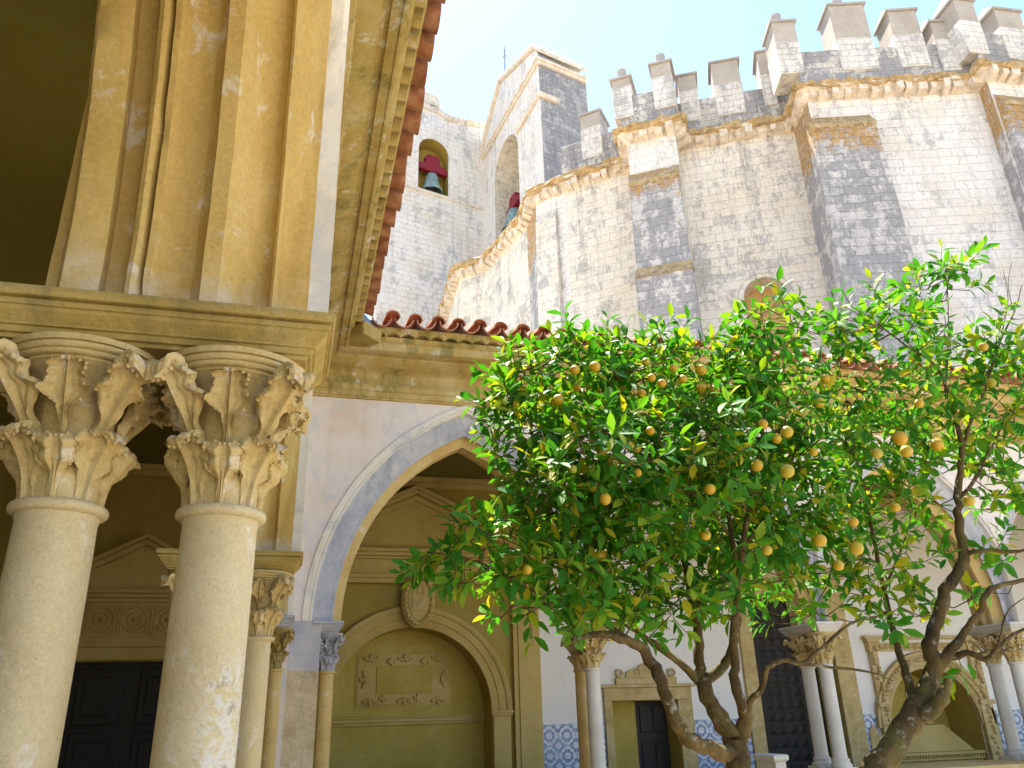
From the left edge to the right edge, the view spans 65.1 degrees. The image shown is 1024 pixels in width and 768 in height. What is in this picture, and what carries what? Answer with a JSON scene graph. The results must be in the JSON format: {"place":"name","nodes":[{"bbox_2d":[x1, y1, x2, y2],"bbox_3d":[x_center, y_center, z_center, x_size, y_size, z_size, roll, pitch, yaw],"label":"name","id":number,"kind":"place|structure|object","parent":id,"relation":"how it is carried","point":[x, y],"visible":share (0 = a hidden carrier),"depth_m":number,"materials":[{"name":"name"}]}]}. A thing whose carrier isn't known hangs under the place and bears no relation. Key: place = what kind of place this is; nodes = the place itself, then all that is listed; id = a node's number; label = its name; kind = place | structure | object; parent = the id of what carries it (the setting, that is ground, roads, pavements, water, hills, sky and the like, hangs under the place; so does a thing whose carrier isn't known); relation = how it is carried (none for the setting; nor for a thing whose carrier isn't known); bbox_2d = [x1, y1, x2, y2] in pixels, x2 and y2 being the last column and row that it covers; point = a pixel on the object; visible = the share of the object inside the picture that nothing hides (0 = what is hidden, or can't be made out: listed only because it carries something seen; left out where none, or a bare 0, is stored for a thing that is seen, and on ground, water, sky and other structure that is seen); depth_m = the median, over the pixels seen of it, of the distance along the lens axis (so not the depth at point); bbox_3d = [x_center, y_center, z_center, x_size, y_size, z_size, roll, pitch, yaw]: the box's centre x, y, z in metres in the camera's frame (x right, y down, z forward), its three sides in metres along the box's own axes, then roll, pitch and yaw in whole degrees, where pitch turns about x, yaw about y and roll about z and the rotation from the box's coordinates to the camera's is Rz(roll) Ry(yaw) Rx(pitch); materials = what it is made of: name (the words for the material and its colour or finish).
{"place":"outdoors","nodes":[
{"label":"outdoors","id":0,"kind":"place"},
{"bbox_2d":[0,0,893,497],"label":"gallery ceiling","id":1,"kind":"structure","parent":0,"point":[46,48],"depth_m":5.69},
{"bbox_2d":[93,463,1023,767],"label":"gallery wall","id":2,"kind":"structure","parent":0,"point":[143,499],"depth_m":13.67,"materials":[{"name":"paint"}]},
{"bbox_2d":[57,533,172,767],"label":"pedimented portal","id":3,"kind":"object","parent":2,"relation":"attached to","point":[110,719],"visible":0.37,"depth_m":11.86,"materials":[{"name":"brown stone"}]},
{"bbox_2d":[57,662,162,767],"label":"door","id":4,"kind":"structure","parent":3,"relation":"in","point":[110,720],"depth_m":11.73,"materials":[{"name":"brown wood"}]},
{"bbox_2d":[601,664,698,767],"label":"doorway","id":5,"kind":"structure","parent":2,"relation":"attached to","point":[640,732],"depth_m":13.63,"materials":[{"name":"stone"}]},
{"bbox_2d":[634,700,670,767],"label":"door","id":6,"kind":"structure","parent":5,"relation":"in","point":[651,719],"depth_m":13.78,"materials":[{"name":"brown wood"}]},
{"bbox_2d":[739,572,869,767],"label":"tall portal","id":7,"kind":"object","parent":2,"relation":"attached to","point":[781,725],"visible":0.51,"depth_m":14.63,"materials":[{"name":"stone"}]},
{"bbox_2d":[749,600,830,767],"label":"door","id":8,"kind":"structure","parent":7,"relation":"in","point":[785,713],"depth_m":14.80,"materials":[{"name":"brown wood"}]},
{"bbox_2d":[869,726,879,749],"bbox_3d":[6.527,6.449,14.112,0.380,0.798,0.380,4,-23,-14],"label":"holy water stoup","id":9,"kind":"object","parent":2,"relation":"attached to","point":[874,736],"visible":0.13,"depth_m":14.32,"materials":[{"name":"beige stone"}]},
{"bbox_2d":[365,0,1023,319],"label":"sky","id":10,"kind":"structure","parent":0,"point":[606,37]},
{"bbox_2d":[861,635,1004,763],"bbox_3d":[7.745,6.441,15.041,2.630,3.220,0.958,4,-23,-14],"label":"carved tomb niche","id":11,"kind":"object","parent":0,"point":[953,732],"visible":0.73,"depth_m":15.00,"materials":[{"name":"stone"}]},
{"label":"gallery floor","id":12,"kind":"structure","parent":0,"visible":0},
{"bbox_2d":[313,485,544,767],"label":"altar niche","id":13,"kind":"object","parent":12,"relation":"on","point":[420,681],"visible":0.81,"depth_m":13.07,"materials":[{"name":"stone"}]},
{"label":"garden ground","id":14,"kind":"structure","parent":0,"visible":0},
{"bbox_2d":[0,423,15,578],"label":"gallery side wall","id":15,"kind":"structure","parent":14,"relation":"on","point":[7,488],"depth_m":11.40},
{"bbox_2d":[0,0,445,767],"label":"cloister arcade","id":16,"kind":"object","parent":14,"relation":"on","point":[238,174],"visible":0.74,"depth_m":2.50,"materials":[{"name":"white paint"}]},
{"bbox_2d":[0,331,169,767],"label":"column","id":17,"kind":"structure","parent":16,"relation":"on","point":[68,458],"depth_m":2.07,"materials":[{"name":"stone"}]},
{"bbox_2d":[160,569,175,617],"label":"column","id":18,"kind":"structure","parent":16,"relation":"on","point":[168,580],"depth_m":5.31,"materials":[{"name":"stone"}]},
{"bbox_2d":[145,345,315,767],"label":"column","id":19,"kind":"structure","parent":16,"relation":"on","point":[236,415],"depth_m":2.15,"materials":[{"name":"stone"}]},
{"bbox_2d":[235,569,294,767],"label":"column","id":20,"kind":"structure","parent":16,"relation":"on","point":[271,589],"depth_m":5.35,"materials":[{"name":"stone"}]},
{"bbox_2d":[388,278,892,767],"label":"orange tree","id":21,"kind":"object","parent":14,"relation":"on","point":[596,495],"visible":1,"depth_m":4.57,"materials":[{"name":"green plant"}]},
{"bbox_2d":[275,310,1023,767],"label":"cloister arcade","id":22,"kind":"object","parent":14,"relation":"on","point":[387,422],"visible":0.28,"depth_m":10.63,"materials":[{"name":"white paint"}]},
{"bbox_2d":[261,627,294,767],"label":"respond column","id":23,"kind":"structure","parent":22,"relation":"on","point":[283,637],"depth_m":8.59,"materials":[{"name":"yellow stone"}]},
{"bbox_2d":[313,633,344,767],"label":"respond column","id":24,"kind":"structure","parent":22,"relation":"on","point":[331,644],"depth_m":9.24,"materials":[{"name":"yellow stone"}]},
{"bbox_2d":[348,314,381,346],"bbox_3d":[-2.097,-0.648,10.383,0.760,0.327,0.375,-14,-25,27],"label":"rain spout","id":25,"kind":"object","parent":22,"relation":"attached to","point":[366,332],"visible":0.39,"depth_m":10.18,"materials":[{"name":"stone"}]},
{"bbox_2d":[560,641,590,767],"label":"column","id":26,"kind":"structure","parent":22,"relation":"on","point":[576,662],"depth_m":10.38,"materials":[{"name":"yellow stone"}]},
{"bbox_2d":[570,632,609,767],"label":"column","id":27,"kind":"structure","parent":22,"relation":"on","point":[591,656],"depth_m":10.05,"materials":[{"name":"grey stone"}]},
{"bbox_2d":[783,635,831,767],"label":"column","id":28,"kind":"structure","parent":22,"relation":"on","point":[821,758],"depth_m":11.21,"materials":[{"name":"grey stone"}]},
{"bbox_2d":[799,632,857,767],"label":"column","id":29,"kind":"structure","parent":22,"relation":"on","point":[825,656],"depth_m":10.89,"materials":[{"name":"grey stone"}]},
{"bbox_2d":[968,634,1023,760],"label":"column","id":30,"kind":"structure","parent":22,"relation":"on","point":[1014,749],"depth_m":12.03,"materials":[{"name":"grey stone"}]},
{"bbox_2d":[988,631,1023,757],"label":"column","id":31,"kind":"structure","parent":22,"relation":"on","point":[1012,652],"depth_m":11.84,"materials":[{"name":"grey stone"}]},
{"bbox_2d":[436,0,1023,373],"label":"church rotunda","id":32,"kind":"structure","parent":14,"relation":"on","point":[851,152],"depth_m":28.82,"materials":[{"name":"stone"}]},
{"bbox_2d":[370,91,485,327],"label":"belfry wall","id":33,"kind":"structure","parent":32,"relation":"on","point":[434,237],"depth_m":47.78,"materials":[{"name":"stone"}]},
{"bbox_2d":[418,154,446,193],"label":"bell","id":34,"kind":"object","parent":33,"relation":"hanging from","point":[432,167],"visible":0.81,"depth_m":49.05,"materials":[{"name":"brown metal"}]},
{"bbox_2d":[480,44,587,248],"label":"bell gable","id":35,"kind":"structure","parent":32,"relation":"on","point":[538,105],"depth_m":44.79,"materials":[{"name":"stone"}]},
{"bbox_2d":[503,46,505,70],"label":"lightning rod","id":36,"kind":"object","parent":35,"relation":"on","point":[504,55],"visible":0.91,"depth_m":50.59,"materials":[{"name":"grey metal"}]},
{"bbox_2d":[501,192,519,231],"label":"bell","id":37,"kind":"object","parent":35,"relation":"hanging from","point":[513,208],"visible":0.48,"depth_m":46.19,"materials":[{"name":"teal metal"}]},
{"bbox_2d":[753,753,788,767],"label":"stone block","id":38,"kind":"structure","parent":14,"relation":"on","point":[768,760],"depth_m":9.22,"materials":[{"name":"grey stone"}]},
{"bbox_2d":[729,235,1023,767],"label":"orange tree","id":39,"kind":"object","parent":14,"relation":"on","point":[927,696],"visible":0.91,"depth_m":5.35,"materials":[{"name":"green plant"}]}
]}

